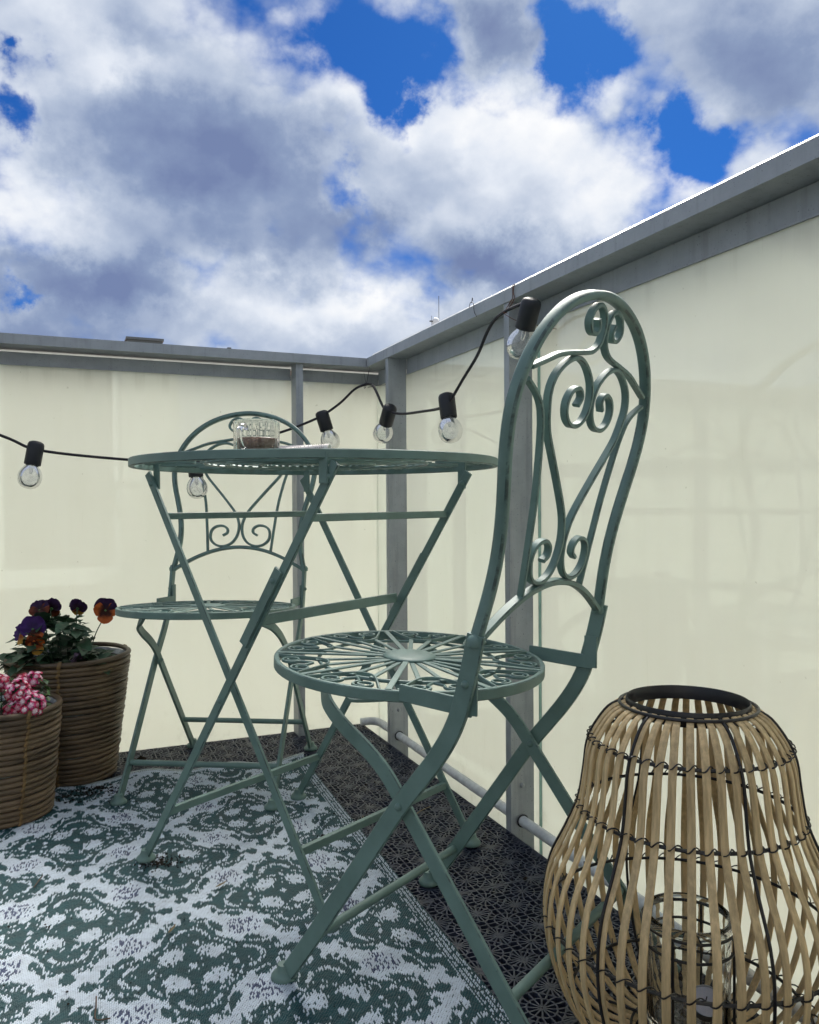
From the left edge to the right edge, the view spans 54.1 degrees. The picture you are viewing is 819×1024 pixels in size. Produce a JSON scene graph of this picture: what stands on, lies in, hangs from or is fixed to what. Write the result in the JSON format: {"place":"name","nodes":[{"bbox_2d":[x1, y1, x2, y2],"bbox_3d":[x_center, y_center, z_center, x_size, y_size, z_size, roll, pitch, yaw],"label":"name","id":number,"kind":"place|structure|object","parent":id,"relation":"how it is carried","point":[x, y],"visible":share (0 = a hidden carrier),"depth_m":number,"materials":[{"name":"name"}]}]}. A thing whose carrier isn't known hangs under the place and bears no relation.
{"place":"outdoors","nodes":[
{"label":"outdoors","id":0,"kind":"place"},
{"bbox_2d":[94,996,110,1020],"bbox_3d":[-0.398,0.634,1.023,0.016,0.005,0.053,-1,1,-39],"label":"twig","id":1,"kind":"object","parent":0,"point":[95,1012],"visible":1,"depth_m":1.01,"materials":[{"name":"wood"}]},
{"bbox_2d":[125,336,230,348],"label":"building","id":2,"kind":"structure","parent":0,"point":[144,340],"depth_m":13.41,"materials":[{"name":"metal"}]},
{"bbox_2d":[0,0,818,357],"label":"sky","id":3,"kind":"structure","parent":0,"point":[286,176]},
{"bbox_2d":[429,296,438,324],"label":"antenna mast","id":4,"kind":"object","parent":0,"point":[434,320],"visible":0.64,"depth_m":43.90,"materials":[{"name":"metal"}]},
{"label":"terrace floor","id":5,"kind":"structure","parent":0,"visible":0},
{"bbox_2d":[0,333,378,751],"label":"parapet","id":6,"kind":"structure","parent":5,"relation":"on","point":[89,532],"depth_m":2.17,"materials":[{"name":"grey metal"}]},
{"bbox_2d":[389,822,631,1023],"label":"deck underlay","id":7,"kind":"object","parent":5,"relation":"on","point":[527,999],"depth_m":1.20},
{"bbox_2d":[100,724,760,1023],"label":"deck","id":8,"kind":"structure","parent":7,"relation":"on","point":[502,886],"depth_m":1.45,"materials":[{"name":"black plastic"}]},
{"bbox_2d":[4,642,130,786],"bbox_3d":[-0.820,0.485,1.934,0.285,0.299,0.288,-1,1,-23],"label":"wicker planter","id":9,"kind":"object","parent":8,"relation":"on","point":[91,693],"visible":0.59,"depth_m":1.84,"materials":[{"name":"wicker"}]},
{"bbox_2d":[0,598,116,676],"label":"pansy plant","id":10,"kind":"object","parent":9,"relation":"in","point":[37,623],"visible":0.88,"depth_m":1.86,"materials":[{"name":"purple plant"}]},
{"bbox_2d":[134,755,146,759],"bbox_3d":[-0.683,0.625,2.026,0.029,0.018,0.027,0,1,23],"label":"soil clod","id":11,"kind":"object","parent":8,"relation":"on","point":[140,757],"visible":0.71,"depth_m":2.03,"materials":[{"name":"black soil"}]},
{"bbox_2d":[110,411,316,811],"bbox_3d":[-0.449,0.185,1.885,0.393,0.898,0.538,0,1,6],"label":"bistro chair","id":12,"kind":"object","parent":8,"relation":"on","point":[163,608],"visible":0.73,"depth_m":1.96,"materials":[{"name":"green paint"}]},
{"bbox_2d":[0,752,510,1023],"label":"woven rug","id":13,"kind":"object","parent":8,"relation":"on","point":[419,970],"visible":0.84,"depth_m":1.24,"materials":[{"name":"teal fabric"}]},
{"bbox_2d":[0,689,62,829],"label":"wicker planter","id":14,"kind":"object","parent":13,"relation":"on","point":[29,745],"visible":0.87,"depth_m":1.62,"materials":[{"name":"wicker"}]},
{"bbox_2d":[0,671,50,716],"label":"verbena plant","id":15,"kind":"object","parent":14,"relation":"in","point":[22,692],"visible":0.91,"depth_m":1.63,"materials":[{"name":"pink plant"}]},
{"bbox_2d":[128,448,497,933],"bbox_3d":[-0.168,0.268,1.494,0.666,0.733,0.666,0,1,38],"label":"bistro table","id":16,"kind":"object","parent":13,"relation":"on","point":[326,463],"visible":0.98,"depth_m":1.40,"materials":[{"name":"green paint"}]},
{"bbox_2d":[233,418,279,448],"bbox_3d":[-0.263,-0.127,1.379,0.084,0.061,0.094,-1,1,-23],"label":"glass bowl","id":17,"kind":"object","parent":16,"relation":"on","point":[253,433],"visible":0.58,"depth_m":1.35,"materials":[{"name":"clear glass"}]},
{"bbox_2d":[280,442,331,447],"bbox_3d":[-0.188,-0.112,1.486,0.108,0.028,0.089,0,1,14],"label":"rolled magazine","id":18,"kind":"object","parent":16,"relation":"on","point":[312,446],"visible":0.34,"depth_m":1.45,"materials":[{"name":"paper"}]},
{"bbox_2d":[3,750,593,1009],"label":"soil crumbs","id":19,"kind":"object","parent":8,"relation":"on","point":[162,859],"visible":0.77,"depth_m":1.75,"materials":[{"name":"black soil"}]},
{"bbox_2d":[271,290,650,1023],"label":"bistro chair","id":20,"kind":"object","parent":8,"relation":"on","point":[465,692],"visible":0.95,"depth_m":1.03,"materials":[{"name":"green paint"}]},
{"bbox_2d":[540,685,818,1023],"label":"bamboo lantern","id":21,"kind":"object","parent":8,"relation":"on","point":[599,769],"visible":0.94,"depth_m":0.88,"materials":[{"name":"beige wood"}]},
{"bbox_2d":[646,892,731,1023],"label":"glass jar","id":22,"kind":"object","parent":21,"relation":"in","point":[704,985],"visible":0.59,"depth_m":0.93,"materials":[{"name":"clear glass"}]},
{"bbox_2d":[367,134,818,1023],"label":"parapet","id":23,"kind":"structure","parent":5,"relation":"on","point":[713,578],"depth_m":1.26,"materials":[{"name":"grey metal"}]},
{"bbox_2d":[0,297,540,498],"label":"string lights","id":24,"kind":"object","parent":23,"relation":"hanging from","point":[528,314],"visible":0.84,"depth_m":1.88,"materials":[{"name":"black rubber"}]},
{"bbox_2d":[504,284,554,328],"bbox_3d":[0.226,-0.388,1.513,0.023,0.105,0.120,-1,1,-44],"label":"wire tie","id":25,"kind":"object","parent":23,"relation":"attached to","point":[512,302],"visible":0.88,"depth_m":1.55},
{"bbox_2d":[360,717,817,1023],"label":"floor pipe","id":26,"kind":"object","parent":23,"relation":"attached to","point":[535,829],"visible":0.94,"depth_m":1.65,"materials":[{"name":"grey plastic"}]}
]}

